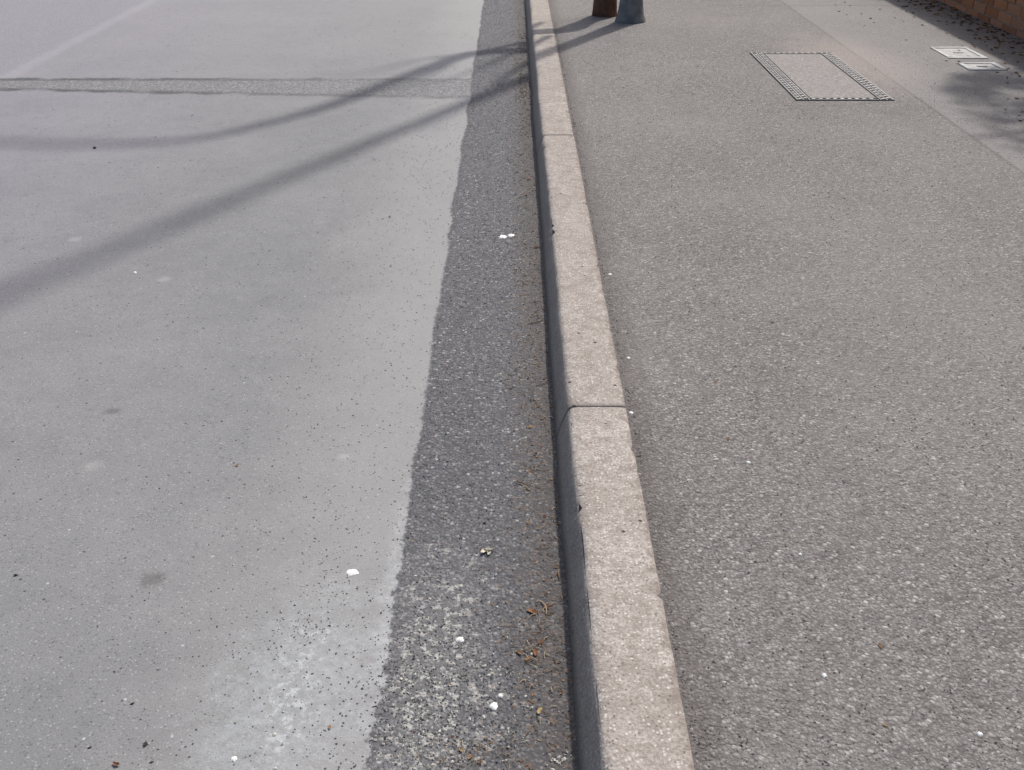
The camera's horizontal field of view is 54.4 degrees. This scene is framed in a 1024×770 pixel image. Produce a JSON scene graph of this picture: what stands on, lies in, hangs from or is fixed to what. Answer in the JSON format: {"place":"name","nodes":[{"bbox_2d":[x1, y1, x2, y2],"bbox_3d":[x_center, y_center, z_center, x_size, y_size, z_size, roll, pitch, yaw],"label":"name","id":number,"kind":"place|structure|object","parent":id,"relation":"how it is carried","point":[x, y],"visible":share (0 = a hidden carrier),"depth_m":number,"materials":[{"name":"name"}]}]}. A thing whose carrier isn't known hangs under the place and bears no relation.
{"place":"outdoors","nodes":[
{"label":"outdoors","id":0,"kind":"place"},
{"bbox_2d":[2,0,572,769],"bbox_3d":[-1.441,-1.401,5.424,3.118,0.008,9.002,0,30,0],"label":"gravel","id":1,"kind":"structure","parent":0,"point":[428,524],"depth_m":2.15,"materials":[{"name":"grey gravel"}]},
{"bbox_2d":[0,0,578,769],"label":"road","id":2,"kind":"structure","parent":0,"point":[106,408],"depth_m":2.98,"materials":[{"name":"grey asphalt"}]},
{"bbox_2d":[230,756,236,761],"bbox_3d":[-0.507,0.681,1.816,0.013,0.003,0.013,0,30,0],"label":"bird dropping","id":3,"kind":"object","parent":2,"relation":"on","point":[234,759],"visible":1,"depth_m":1.81,"materials":[{"name":"white"}]},
{"bbox_2d":[346,569,358,575],"bbox_3d":[-0.363,0.424,2.262,0.025,0.003,0.024,-14,33,-23],"label":"bird dropping","id":4,"kind":"object","parent":2,"relation":"on","point":[350,572],"visible":1,"depth_m":2.26,"materials":[{"name":"white"}]},
{"bbox_2d":[240,550,570,769],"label":"cement crumbs","id":5,"kind":"object","parent":2,"relation":"on","point":[450,724],"visible":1,"depth_m":1.92,"materials":[{"name":"grey concrete"}]},
{"bbox_2d":[456,637,463,641],"bbox_3d":[-0.109,0.530,2.078,0.018,0.003,0.016,0,30,0],"label":"bird dropping","id":6,"kind":"object","parent":2,"relation":"on","point":[459,639],"visible":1,"depth_m":2.08,"materials":[{"name":"white"}]},
{"bbox_2d":[14,147,906,763],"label":"pebbles","id":7,"kind":"object","parent":2,"relation":"on","point":[258,549],"visible":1,"depth_m":1.85,"materials":[{"name":"stone"}]},
{"bbox_2d":[481,547,492,553],"bbox_3d":[-0.057,0.386,2.318,0.029,0.007,0.025,7,31,13],"label":"pale leaf","id":8,"kind":"object","parent":2,"relation":"on","point":[487,548],"visible":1,"depth_m":2.32,"materials":[{"name":"beige plant"}]},
{"bbox_2d":[489,702,497,709],"bbox_3d":[-0.035,0.619,1.924,0.017,0.003,0.019,11,32,19],"label":"bird dropping","id":9,"kind":"object","parent":2,"relation":"on","point":[493,706],"visible":1,"depth_m":1.92,"materials":[{"name":"white"}]},
{"bbox_2d":[113,0,1023,765],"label":"dead leaves","id":10,"kind":"object","parent":2,"relation":"on","point":[535,650],"visible":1,"depth_m":4.87,"materials":[{"name":"brown plant"}]},
{"bbox_2d":[407,26,1013,769],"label":"twigs","id":11,"kind":"object","parent":2,"relation":"on","point":[529,648],"visible":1,"depth_m":2.12,"materials":[{"name":"wood"}]},
{"bbox_2d":[548,0,1023,769],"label":"pavement","id":12,"kind":"structure","parent":0,"point":[706,40],"depth_m":2.91,"materials":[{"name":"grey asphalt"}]},
{"bbox_2d":[592,0,616,16],"bbox_3d":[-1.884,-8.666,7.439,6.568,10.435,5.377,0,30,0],"label":"post","id":13,"kind":"object","parent":12,"relation":"on","point":[604,8],"visible":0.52,"depth_m":7.71,"materials":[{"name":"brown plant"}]},
{"bbox_2d":[615,0,645,23],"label":"street lamp","id":14,"kind":"object","parent":12,"relation":"on","point":[630,11],"visible":1,"depth_m":7.48,"materials":[{"name":"grey metal"}]},
{"bbox_2d":[750,52,894,100],"bbox_3d":[1.844,-1.879,6.050,0.546,0.028,1.248,0,30,0],"label":"manhole cover","id":15,"kind":"object","parent":12,"relation":"on","point":[818,76],"visible":0.98,"depth_m":5.96,"materials":[{"name":"metal"}]},
{"bbox_2d":[930,47,987,58],"bbox_3d":[2.952,-2.190,6.590,0.256,0.030,0.345,0,30,0],"label":"water meter cover","id":16,"kind":"object","parent":12,"relation":"on","point":[955,53],"visible":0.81,"depth_m":6.56,"materials":[{"name":"metal"}]},
{"bbox_2d":[938,0,1023,38],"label":"bricks","id":17,"kind":"object","parent":12,"relation":"on","point":[1004,17],"visible":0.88,"depth_m":7.37,"materials":[{"name":"brown brick"}]},
{"bbox_2d":[950,0,1023,31],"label":"mortar","id":18,"kind":"object","parent":17,"relation":"attached to","point":[996,8],"depth_m":7.37,"materials":[{"name":"grey concrete"}]},
{"bbox_2d":[957,62,1007,70],"bbox_3d":[2.942,-1.987,6.239,0.244,0.032,0.205,0,30,0],"label":"water meter cover","id":19,"kind":"object","parent":12,"relation":"on","point":[991,66],"visible":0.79,"depth_m":6.23,"materials":[{"name":"metal"}]},
{"label":"ground","id":20,"kind":"structure","parent":0,"visible":0},
{"bbox_2d":[525,0,694,769],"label":"kerb","id":21,"kind":"structure","parent":20,"relation":"on","point":[629,713],"depth_m":2.33,"materials":[{"name":"concrete"}]}
]}

